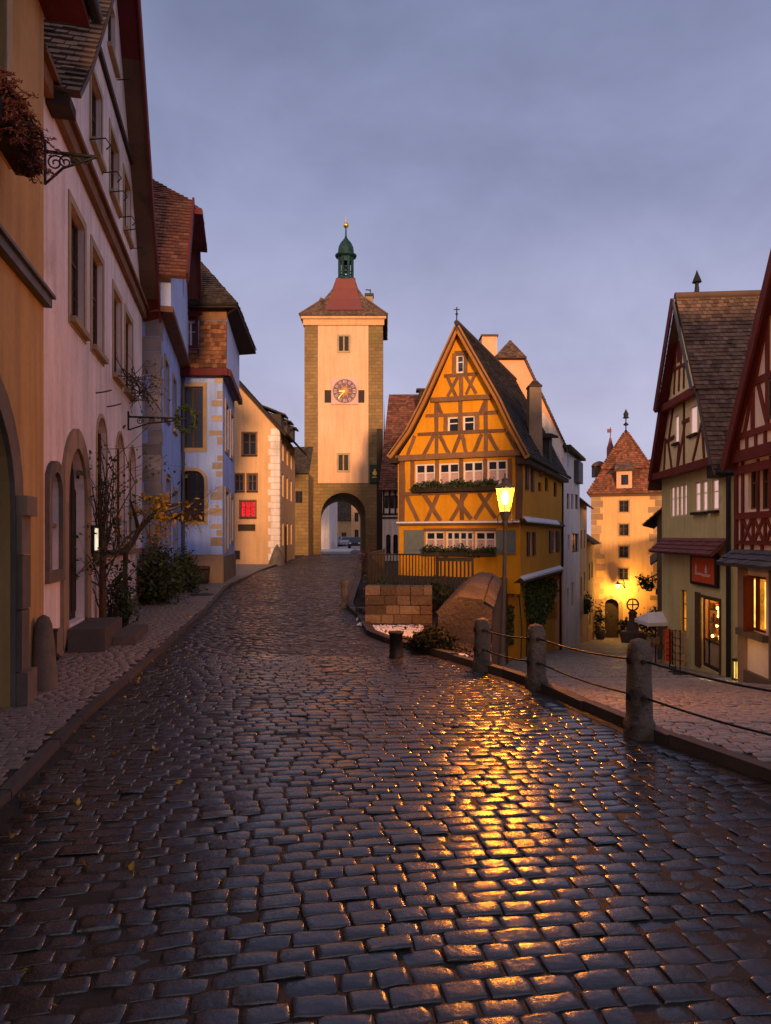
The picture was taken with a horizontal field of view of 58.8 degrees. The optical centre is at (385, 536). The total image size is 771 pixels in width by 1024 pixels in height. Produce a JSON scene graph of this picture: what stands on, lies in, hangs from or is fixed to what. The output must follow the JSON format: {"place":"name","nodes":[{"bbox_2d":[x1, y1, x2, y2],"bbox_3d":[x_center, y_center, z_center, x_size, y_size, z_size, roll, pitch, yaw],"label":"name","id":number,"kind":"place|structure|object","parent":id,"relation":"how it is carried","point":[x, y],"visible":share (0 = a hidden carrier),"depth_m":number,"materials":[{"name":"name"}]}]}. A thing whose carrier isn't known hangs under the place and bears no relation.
{"place":"outdoors","nodes":[
{"label":"outdoors","id":0,"kind":"place"},
{"bbox_2d":[0,555,300,786],"bbox_3d":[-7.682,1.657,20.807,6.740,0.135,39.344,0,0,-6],"label":"pavement","id":1,"kind":"structure","parent":0,"point":[33,737],"depth_m":8.17,"materials":[{"name":"grey stone"}]},
{"bbox_2d":[32,615,57,691],"bbox_3d":[-3.802,1.310,7.601,0.310,0.880,0.295,0,0,0],"label":"guard stone","id":2,"kind":"object","parent":1,"relation":"on","point":[44,662],"visible":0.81,"depth_m":7.51,"materials":[{"name":"stone"}]},
{"bbox_2d":[0,0,102,707],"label":"ochre house","id":3,"kind":"structure","parent":1,"relation":"on","point":[27,296],"depth_m":7.05,"materials":[{"name":"brown paint"}]},
{"bbox_2d":[0,67,60,183],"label":"flower box","id":4,"kind":"object","parent":3,"relation":"attached to","point":[20,150],"visible":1,"depth_m":5.99,"materials":[{"name":"red plant"}]},
{"bbox_2d":[44,0,161,661],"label":"gabled house","id":5,"kind":"structure","parent":1,"relation":"on","point":[101,274],"depth_m":11.32,"materials":[{"name":"pink paint"}]},
{"bbox_2d":[44,141,96,184],"bbox_3d":[-4.065,-4.775,8.818,0.646,0.550,0.044,0,0,-12],"label":"sign bracket","id":6,"kind":"object","parent":5,"relation":"attached to","point":[88,158],"visible":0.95,"depth_m":8.79,"materials":[{"name":"black metal"}]},
{"bbox_2d":[69,462,75,619],"bbox_3d":[-4.914,-0.035,10.456,0.075,2.730,1.308,0,0,-12],"label":"door","id":7,"kind":"structure","parent":5,"relation":"in","point":[72,492],"depth_m":10.83,"materials":[{"name":"brown wood"}]},
{"bbox_2d":[70,216,90,340],"bbox_3d":[-4.801,-4.075,10.595,0.245,1.790,1.061,0,0,-12],"label":"window","id":8,"kind":"structure","parent":5,"relation":"in","point":[74,319],"depth_m":10.87,"materials":[{"name":"brown glass"}]},
{"bbox_2d":[91,525,97,552],"bbox_3d":[-4.913,0.045,11.508,0.110,0.470,0.338,0,0,-12],"label":"lit sign box","id":9,"kind":"object","parent":5,"relation":"attached to","point":[94,542],"visible":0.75,"depth_m":11.39,"materials":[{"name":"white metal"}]},
{"bbox_2d":[91,87,106,171],"bbox_3d":[-5.110,-7.315,12.009,0.235,1.310,1.030,0,0,-12],"label":"window","id":10,"kind":"structure","parent":5,"relation":"in","point":[95,144],"depth_m":12.28,"materials":[{"name":"brown glass"}]},
{"bbox_2d":[98,430,100,546],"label":"window","id":11,"kind":"structure","parent":5,"relation":"in","point":[99,439],"depth_m":12.85,"materials":[{"name":"brown glass"}]},
{"bbox_2d":[92,258,108,363],"bbox_3d":[-5.123,-4.075,12.095,0.245,1.790,1.061,0,0,-12],"label":"window","id":12,"kind":"structure","parent":5,"relation":"in","point":[95,347],"depth_m":12.45,"materials":[{"name":"brown wood"}]},
{"bbox_2d":[107,15,120,78],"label":"window","id":13,"kind":"structure","parent":5,"relation":"in","point":[109,43],"depth_m":13.61,"materials":[{"name":"brown wood"}]},
{"bbox_2d":[110,146,122,216],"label":"window","id":14,"kind":"structure","parent":5,"relation":"in","point":[113,194],"depth_m":14.06,"materials":[{"name":"brown wood"}]},
{"bbox_2d":[114,299,125,386],"bbox_3d":[-5.543,-4.075,14.071,0.235,1.790,1.009,0,0,-12],"label":"window","id":15,"kind":"structure","parent":5,"relation":"in","point":[119,379],"depth_m":14.42,"materials":[{"name":"brown wood"}]},
{"bbox_2d":[125,322,136,401],"bbox_3d":[-5.860,-4.075,15.546,0.235,1.790,1.163,0,0,-12],"label":"window","id":16,"kind":"structure","parent":5,"relation":"in","point":[127,391],"depth_m":15.97,"materials":[{"name":"brown wood"}]},
{"bbox_2d":[114,347,169,416],"bbox_3d":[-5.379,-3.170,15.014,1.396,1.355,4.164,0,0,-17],"label":"twig basket","id":17,"kind":"object","parent":5,"relation":"attached to","point":[136,382],"visible":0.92,"depth_m":14.47,"materials":[{"name":"brown plant"}]},
{"bbox_2d":[127,404,197,434],"bbox_3d":[-5.056,-2.690,15.580,1.549,0.726,0.230,0,0,-11],"label":"sign bracket","id":18,"kind":"object","parent":5,"relation":"attached to","point":[177,418],"visible":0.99,"depth_m":15.60,"materials":[{"name":"black metal"}]},
{"bbox_2d":[98,548,142,627],"bbox_3d":[-4.970,1.000,12.566,0.991,1.558,1.014,0,0,44],"label":"potted plant","id":19,"kind":"object","parent":1,"relation":"on","point":[124,607],"visible":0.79,"depth_m":12.49,"materials":[{"name":"green plant"}]},
{"bbox_2d":[71,417,191,616],"bbox_3d":[-4.585,-0.364,11.643,2.420,4.107,3.750,0,0,-11],"label":"climbing rose","id":20,"kind":"object","parent":1,"relation":"on","point":[101,563],"visible":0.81,"depth_m":11.86,"materials":[{"name":"brown plant"}]},
{"bbox_2d":[99,484,223,600],"bbox_3d":[-5.051,0.178,14.284,1.934,2.996,4.180,0,0,22],"label":"espalier tree","id":21,"kind":"object","parent":1,"relation":"on","point":[162,517],"visible":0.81,"depth_m":15.05,"materials":[{"name":"brown plant"}]},
{"bbox_2d":[136,537,197,605],"bbox_3d":[-5.637,0.933,17.357,1.936,1.903,2.162,0,0,0],"label":"bush","id":22,"kind":"object","parent":1,"relation":"on","point":[162,594],"visible":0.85,"depth_m":17.00,"materials":[{"name":"green plant"}]},
{"bbox_2d":[142,179,206,584],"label":"blue house","id":23,"kind":"structure","parent":1,"relation":"on","point":[181,235],"depth_m":19.11,"materials":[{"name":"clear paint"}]},
{"bbox_2d":[170,543,208,593],"bbox_3d":[-6.161,1.064,20.341,1.546,1.765,1.776,0,0,35],"label":"bush","id":24,"kind":"object","parent":1,"relation":"on","point":[193,578],"visible":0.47,"depth_m":20.19,"materials":[{"name":"green plant"}]},
{"bbox_2d":[191,566,209,584],"bbox_3d":[-6.450,1.365,23.600,0.760,0.680,0.760,0,0,0],"label":"wooden tub","id":25,"kind":"object","parent":1,"relation":"on","point":[206,569],"visible":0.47,"depth_m":23.39,"materials":[{"name":"brown wood"}]},
{"bbox_2d":[180,262,256,582],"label":"blue house","id":26,"kind":"structure","parent":1,"relation":"on","point":[220,340],"depth_m":24.00,"materials":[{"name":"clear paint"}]},
{"bbox_2d":[181,471,203,521],"bbox_3d":[-6.823,-1.415,24.230,0.938,1.785,0.060,0,0,0],"label":"shop window","id":27,"kind":"structure","parent":26,"relation":"in","point":[194,484],"depth_m":24.23,"materials":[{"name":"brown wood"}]},
{"bbox_2d":[185,387,202,447],"bbox_3d":[-6.785,-4.185,24.150,0.769,2.154,0.060,0,0,0],"label":"window","id":28,"kind":"structure","parent":26,"relation":"in","point":[193,395],"depth_m":24.16,"materials":[{"name":"grey glass"}]},
{"bbox_2d":[234,380,306,565],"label":"cream house","id":29,"kind":"structure","parent":1,"relation":"on","point":[264,488],"depth_m":40.00,"materials":[{"name":"beige paint"}]},
{"bbox_2d":[235,474,244,491],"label":"window","id":30,"kind":"structure","parent":29,"relation":"in","point":[238,477],"depth_m":40.11,"materials":[{"name":"grey glass"}]},
{"bbox_2d":[239,501,255,518],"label":"window","id":31,"kind":"structure","parent":29,"relation":"in","point":[247,507],"depth_m":40.11,"materials":[{"name":"red glass"}]},
{"bbox_2d":[241,433,256,456],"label":"window","id":32,"kind":"structure","parent":29,"relation":"in","point":[249,439],"depth_m":40.11,"materials":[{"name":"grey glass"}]},
{"bbox_2d":[246,474,257,491],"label":"window","id":33,"kind":"structure","parent":29,"relation":"in","point":[252,478],"depth_m":40.11,"materials":[{"name":"grey glass"}]},
{"bbox_2d":[294,447,312,554],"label":"dark house","id":34,"kind":"structure","parent":1,"relation":"on","point":[303,511],"depth_m":58.00,"materials":[{"name":"beige stone"}]},
{"bbox_2d":[299,222,387,553],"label":"clock tower","id":35,"kind":"structure","parent":1,"relation":"on","point":[345,322],"depth_m":61.99,"materials":[{"name":"paint"}]},
{"bbox_2d":[321,546,363,553],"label":"road","id":36,"kind":"structure","parent":0,"point":[342,550],"depth_m":75.84,"materials":[{"name":"grey asphalt"}]},
{"bbox_2d":[321,502,336,548],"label":"house","id":37,"kind":"structure","parent":36,"relation":"on","point":[329,528],"depth_m":84.17,"materials":[{"name":"white paint"}]},
{"bbox_2d":[337,502,350,536],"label":"house","id":38,"kind":"structure","parent":36,"relation":"on","point":[343,519],"depth_m":126.01,"materials":[{"name":"grey paint"}]},
{"bbox_2d":[351,505,359,536],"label":"house","id":39,"kind":"structure","parent":36,"relation":"on","point":[355,524],"depth_m":104.00,"materials":[{"name":"beige paint"}]},
{"bbox_2d":[0,545,770,1023],"bbox_3d":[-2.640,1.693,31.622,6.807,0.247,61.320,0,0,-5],"label":"road","id":40,"kind":"structure","parent":0,"point":[556,918],"depth_m":3.76,"materials":[{"name":"grey stone"}]},
{"bbox_2d":[6,607,242,1005],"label":"fallen leaves","id":41,"kind":"object","parent":40,"relation":"on","point":[131,865],"visible":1,"depth_m":4.80,"materials":[{"name":"plant"}]},
{"bbox_2d":[0,555,302,808],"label":"pavement kerb","id":42,"kind":"structure","parent":40,"relation":"on","point":[16,782],"depth_m":6.49,"materials":[{"name":"stone"}]},
{"bbox_2d":[347,554,410,648],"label":"bed kerb","id":43,"kind":"structure","parent":40,"relation":"on","point":[369,629],"depth_m":13.57,"materials":[{"name":"stone"}]},
{"bbox_2d":[330,580,349,607],"bbox_3d":[-1.050,1.425,16.600,0.540,0.750,0.600,0,0,0],"label":"carved post","id":44,"kind":"object","parent":43,"relation":"on","point":[345,584],"visible":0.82,"depth_m":16.52,"materials":[{"name":"stone"}]},
{"bbox_2d":[388,631,403,658],"bbox_3d":[0.152,1.568,9.900,0.220,0.390,0.220,0,0,0],"label":"metal post","id":45,"kind":"object","parent":40,"relation":"on","point":[395,644],"visible":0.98,"depth_m":9.82,"materials":[{"name":"black metal"}]},
{"bbox_2d":[412,647,770,782],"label":"road kerb","id":46,"kind":"structure","parent":40,"relation":"on","point":[739,762],"depth_m":5.97,"materials":[{"name":"stone"}]},
{"bbox_2d":[472,618,491,672],"bbox_3d":[1.260,1.411,8.919,0.244,0.700,0.249,0,0,0],"label":"bollard","id":47,"kind":"object","parent":46,"relation":"on","point":[481,661],"visible":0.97,"depth_m":8.83,"materials":[{"name":"stone"}]},
{"bbox_2d":[525,624,547,690],"bbox_3d":[1.741,1.389,7.889,0.244,0.764,0.248,0,0,0],"label":"bollard","id":48,"kind":"object","parent":46,"relation":"on","point":[535,677],"visible":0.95,"depth_m":7.80,"materials":[{"name":"stone"}]},
{"bbox_2d":[540,639,625,658],"bbox_3d":[1.990,1.132,6.965,0.020,0.106,1.918,0,0,-15],"label":"iron rail","id":49,"kind":"object","parent":48,"relation":"attached to","point":[612,656],"visible":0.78,"depth_m":6.87,"materials":[{"name":"black metal"}]},
{"bbox_2d":[540,663,625,693],"bbox_3d":[1.990,1.436,6.965,0.020,0.075,1.918,0,0,-15],"label":"iron rail","id":50,"kind":"object","parent":48,"relation":"attached to","point":[616,690],"visible":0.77,"depth_m":6.87,"materials":[{"name":"black metal"}]},
{"bbox_2d":[623,638,655,741],"bbox_3d":[2.241,1.347,6.038,0.246,0.891,0.247,0,0,0],"label":"bollard","id":51,"kind":"object","parent":46,"relation":"on","point":[639,724],"visible":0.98,"depth_m":5.95,"materials":[{"name":"stone"}]},
{"bbox_2d":[647,661,770,691],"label":"iron rail","id":52,"kind":"object","parent":51,"relation":"attached to","point":[714,679],"visible":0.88,"depth_m":5.40,"materials":[{"name":"black metal"}]},
{"bbox_2d":[647,698,770,735],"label":"iron rail","id":53,"kind":"object","parent":51,"relation":"attached to","point":[718,721],"visible":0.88,"depth_m":5.40,"materials":[{"name":"black metal"}]},
{"bbox_2d":[354,561,501,661],"bbox_3d":[7.144,1.700,34.550,17.711,0.040,50.900,0,0,0],"label":"planting bed","id":54,"kind":"object","parent":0,"point":[358,602],"visible":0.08,"depth_m":24.74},
{"bbox_2d":[377,429,381,550],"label":"dark wall","id":55,"kind":"structure","parent":54,"relation":"on","point":[379,493],"depth_m":50.00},
{"bbox_2d":[365,585,431,625],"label":"stone wall","id":56,"kind":"structure","parent":54,"relation":"on","point":[399,604],"depth_m":13.21,"materials":[{"name":"stone"}]},
{"bbox_2d":[370,549,384,584],"bbox_3d":[-0.245,1.068,19.600,0.072,1.363,4.876,0,0,5],"label":"railing return","id":57,"kind":"object","parent":56,"relation":"on","point":[379,552],"visible":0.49,"depth_m":19.31,"materials":[{"name":"brown wood"}]},
{"bbox_2d":[379,388,424,560],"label":"white timbered house","id":58,"kind":"structure","parent":54,"relation":"on","point":[401,408],"depth_m":47.92,"materials":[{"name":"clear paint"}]},
{"bbox_2d":[367,552,438,595],"bbox_3d":[0.440,1.068,17.050,1.783,1.363,0.060,0,0,3],"label":"railing","id":59,"kind":"object","parent":54,"relation":"on","point":[368,566],"visible":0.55,"depth_m":17.04,"materials":[{"name":"brown wood"}]},
{"bbox_2d":[353,561,455,615],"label":"bed plants","id":60,"kind":"object","parent":54,"relation":"on","point":[444,595],"visible":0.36,"depth_m":14.51,"materials":[{"name":"green plant"}]},
{"bbox_2d":[356,617,467,657],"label":"snow","id":61,"kind":"structure","parent":54,"relation":"on","point":[409,630],"depth_m":12.44,"materials":[{"name":"white snow"}]},
{"bbox_2d":[377,625,473,657],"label":"gravel","id":62,"kind":"structure","parent":54,"relation":"on","point":[464,647],"depth_m":10.36,"materials":[{"name":"stone"}]},
{"bbox_2d":[406,623,461,653],"bbox_3d":[0.774,1.615,10.357,0.866,0.573,0.747,0,0,-30],"label":"shrub","id":63,"kind":"object","parent":54,"relation":"on","point":[434,636],"visible":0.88,"depth_m":10.19,"materials":[{"name":"green plant"}]},
{"bbox_2d":[436,557,473,601],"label":"railing gate","id":64,"kind":"structure","parent":54,"relation":"on","point":[456,559],"depth_m":16.52,"materials":[{"name":"brown wood"}]},
{"bbox_2d":[436,572,501,664],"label":"stair parapet","id":65,"kind":"structure","parent":54,"relation":"on","point":[466,604],"depth_m":10.86,"materials":[{"name":"stone"}]},
{"bbox_2d":[141,0,770,535],"label":"sky","id":66,"kind":"structure","parent":0,"point":[551,174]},
{"bbox_2d":[546,638,656,652],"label":"lane","id":67,"kind":"structure","parent":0,"point":[610,645],"depth_m":40.66,"materials":[{"name":"grey stone"}]},
{"bbox_2d":[579,497,592,643],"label":"lane house","id":68,"kind":"structure","parent":67,"relation":"on","point":[584,505],"depth_m":48.59,"materials":[{"name":"grey paint"}]},
{"bbox_2d":[587,534,600,641],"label":"lane house","id":69,"kind":"structure","parent":67,"relation":"on","point":[591,542],"depth_m":53.99,"materials":[{"name":"yellow paint"}]},
{"bbox_2d":[594,601,611,639],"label":"potted shrub","id":70,"kind":"object","parent":67,"relation":"on","point":[599,633],"visible":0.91,"depth_m":56.85,"materials":[{"name":"green plant"}]},
{"bbox_2d":[586,410,661,637],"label":"gate tower","id":71,"kind":"structure","parent":67,"relation":"on","point":[625,503],"depth_m":60.29,"materials":[{"name":"beige paint"}]},
{"bbox_2d":[605,599,618,637],"bbox_3d":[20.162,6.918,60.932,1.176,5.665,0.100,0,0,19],"label":"gate door","id":72,"kind":"structure","parent":71,"relation":"in","point":[612,608],"depth_m":60.86,"materials":[{"name":"brown wood"}]},
{"bbox_2d":[621,598,643,642],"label":"fountain column","id":73,"kind":"structure","parent":67,"relation":"on","point":[632,631],"depth_m":49.70,"materials":[{"name":"stone"}]},
{"bbox_2d":[639,606,656,639],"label":"potted shrub","id":74,"kind":"object","parent":67,"relation":"on","point":[646,629],"visible":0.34,"depth_m":51.78,"materials":[{"name":"green plant"}]},
{"bbox_2d":[642,507,661,658],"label":"lane house","id":75,"kind":"structure","parent":67,"relation":"on","point":[654,521],"depth_m":28.77,"materials":[{"name":"brown paint"}]},
{"bbox_2d":[650,553,656,564],"bbox_3d":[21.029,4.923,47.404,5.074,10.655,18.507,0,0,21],"label":"sign","id":76,"kind":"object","parent":67,"relation":"on","point":[653,558],"depth_m":44.81,"materials":[{"name":"grey metal"}]},
{"bbox_2d":[635,573,656,591],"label":"hanging plant","id":77,"kind":"object","parent":76,"relation":"attached to","point":[647,585],"visible":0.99,"depth_m":43.32,"materials":[{"name":"green plant"}]},
{"bbox_2d":[506,653,770,763],"bbox_3d":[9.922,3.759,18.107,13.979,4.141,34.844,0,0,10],"label":"street","id":78,"kind":"structure","parent":0,"point":[739,715],"depth_m":9.86,"materials":[{"name":"grey stone"}]},
{"bbox_2d":[386,307,570,660],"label":"half timbered house","id":79,"kind":"structure","parent":78,"relation":"on","point":[475,409],"depth_m":29.02,"materials":[{"name":"orange paint"}]},
{"bbox_2d":[416,463,434,486],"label":"window","id":80,"kind":"structure","parent":79,"relation":"in","point":[424,472],"depth_m":29.47,"materials":[{"name":"white paint"}]},
{"bbox_2d":[426,531,444,550],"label":"window","id":81,"kind":"structure","parent":79,"relation":"in","point":[432,537],"depth_m":29.39,"materials":[{"name":"white paint"}]},
{"bbox_2d":[439,463,458,486],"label":"window","id":82,"kind":"structure","parent":79,"relation":"in","point":[448,472],"depth_m":29.07,"materials":[{"name":"white paint"}]},
{"bbox_2d":[411,477,498,494],"bbox_3d":[2.879,-2.150,28.649,3.826,0.713,0.699,0,0,20],"label":"flower box","id":83,"kind":"object","parent":79,"relation":"attached to","point":[460,486],"visible":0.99,"depth_m":28.58,"materials":[{"name":"green plant"}]},
{"bbox_2d":[420,543,496,557],"bbox_3d":[3.057,0.586,28.690,3.364,0.672,0.612,0,0,23],"label":"flower box","id":84,"kind":"object","parent":79,"relation":"attached to","point":[463,551],"visible":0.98,"depth_m":28.61,"materials":[{"name":"green plant"}]},
{"bbox_2d":[446,531,473,550],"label":"window","id":85,"kind":"structure","parent":79,"relation":"in","point":[453,538],"depth_m":28.97,"materials":[{"name":"white paint"}]},
{"bbox_2d":[463,415,474,429],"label":"gable window","id":86,"kind":"structure","parent":79,"relation":"in","point":[468,421],"depth_m":28.61,"materials":[{"name":"white paint"}]},
{"bbox_2d":[463,461,483,483],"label":"window","id":87,"kind":"structure","parent":79,"relation":"in","point":[473,470],"depth_m":28.62,"materials":[{"name":"white paint"}]},
{"bbox_2d":[475,531,495,549],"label":"window","id":88,"kind":"structure","parent":79,"relation":"in","point":[486,538],"depth_m":28.53,"materials":[{"name":"white paint"}]},
{"bbox_2d":[487,460,506,483],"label":"window","id":89,"kind":"structure","parent":79,"relation":"in","point":[496,469],"depth_m":28.23,"materials":[{"name":"white paint"}]},
{"bbox_2d":[507,577,558,657],"bbox_3d":[7.495,3.653,32.804,0.986,3.801,10.555,0,0,25],"label":"ivy","id":90,"kind":"object","parent":79,"relation":"attached to","point":[531,598],"visible":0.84,"depth_m":31.87,"materials":[{"name":"green plant"}]},
{"bbox_2d":[470,578,507,661],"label":"retaining wall","id":91,"kind":"structure","parent":78,"relation":"on","point":[506,633],"depth_m":27.99,"materials":[{"name":"stone"}]},
{"bbox_2d":[495,473,514,666],"bbox_3d":[1.747,0.702,10.000,0.319,3.263,0.319,0,0,0],"label":"street lamp","id":92,"kind":"object","parent":78,"relation":"on","point":[504,488],"visible":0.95,"depth_m":9.97,"materials":[{"name":"grey metal"}]},
{"bbox_2d":[479,334,585,648],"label":"peach house","id":93,"kind":"structure","parent":78,"relation":"on","point":[510,356],"depth_m":39.74,"materials":[{"name":"beige paint"}]},
{"bbox_2d":[634,607,667,662],"bbox_3d":[10.350,3.769,26.200,1.120,2.150,1.400,0,0,0],"label":"parasol","id":94,"kind":"object","parent":78,"relation":"on","point":[655,618],"visible":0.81,"depth_m":25.88,"materials":[{"name":"white fabric"}]},
{"bbox_2d":[646,635,663,645],"bbox_3d":[10.350,4.373,26.200,1.000,1.142,0.800,0,0,0],"label":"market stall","id":95,"kind":"object","parent":78,"relation":"on","point":[655,641],"visible":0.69,"depth_m":25.95,"materials":[{"name":"wood"}]},
{"bbox_2d":[663,629,674,667],"bbox_3d":[9.803,3.882,23.600,0.440,1.400,0.418,0,0,0],"label":"postcard rack","id":96,"kind":"object","parent":78,"relation":"on","point":[667,644],"visible":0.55,"depth_m":23.50,"materials":[{"name":"red metal"}]},
{"bbox_2d":[668,630,676,672],"bbox_3d":[9.251,3.666,21.800,0.440,1.400,0.418,0,0,0],"label":"postcard rack","id":97,"kind":"object","parent":78,"relation":"on","point":[670,646],"visible":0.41,"depth_m":21.79,"materials":[{"name":"black metal"}]},
{"bbox_2d":[672,630,687,674],"bbox_3d":[9.003,3.558,20.900,0.440,1.400,0.418,0,0,0],"label":"postcard rack","id":98,"kind":"object","parent":78,"relation":"on","point":[680,649],"visible":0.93,"depth_m":20.78,"materials":[{"name":"black metal"}]},
{"bbox_2d":[648,271,760,676],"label":"olive house","id":99,"kind":"structure","parent":78,"relation":"on","point":[708,337],"depth_m":22.48,"materials":[{"name":"green paint"}]},
{"bbox_2d":[686,405,697,438],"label":"window","id":100,"kind":"structure","parent":99,"relation":"in","point":[694,432],"depth_m":22.65,"materials":[{"name":"white paint"}]},
{"bbox_2d":[697,480,706,514],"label":"window","id":101,"kind":"structure","parent":99,"relation":"in","point":[704,511],"depth_m":22.04,"materials":[{"name":"white glass"}]},
{"bbox_2d":[690,555,718,588],"bbox_3d":[10.143,1.073,21.805,0.088,1.003,2.275,0,0,5],"label":"shop sign","id":102,"kind":"object","parent":99,"relation":"attached to","point":[704,571],"visible":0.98,"depth_m":21.62,"materials":[{"name":"red metal"}]},
{"bbox_2d":[703,597,718,672],"bbox_3d":[10.251,3.057,21.384,0.040,2.220,1.522,0,0,5],"label":"door","id":103,"kind":"structure","parent":99,"relation":"in","point":[708,665],"depth_m":21.73,"materials":[{"name":"brown wood"}]},
{"bbox_2d":[706,640,718,667],"bbox_3d":[10.282,3.692,21.372,0.015,0.730,1.382,0,0,5],"label":"door panel","id":104,"kind":"structure","parent":99,"relation":"in","point":[714,648],"depth_m":21.43,"materials":[{"name":"wood"}]},
{"bbox_2d":[707,479,718,513],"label":"window","id":105,"kind":"structure","parent":99,"relation":"in","point":[715,481],"depth_m":21.20,"materials":[{"name":"white glass"}]},
{"bbox_2d":[716,250,770,684],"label":"red timber house","id":106,"kind":"structure","parent":78,"relation":"on","point":[746,455],"depth_m":15.35,"materials":[{"name":"plaster"},{"name":"timber"},{"name":"brown tile"}]},
{"bbox_2d":[735,575,767,642],"bbox_3d":[8.333,1.607,15.599,0.449,1.418,1.406,0,0,5],"label":"window","id":107,"kind":"structure","parent":106,"relation":"in","point":[754,587],"depth_m":15.53,"materials":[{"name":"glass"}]},
{"bbox_2d":[751,472,755,509],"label":"window","id":108,"kind":"structure","parent":106,"relation":"in","point":[753,474],"depth_m":15.69,"materials":[{"name":"black glass"}]},
{"bbox_2d":[763,469,768,509],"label":"window","id":109,"kind":"structure","parent":106,"relation":"in","point":[765,472],"depth_m":15.07,"materials":[{"name":"black glass"}]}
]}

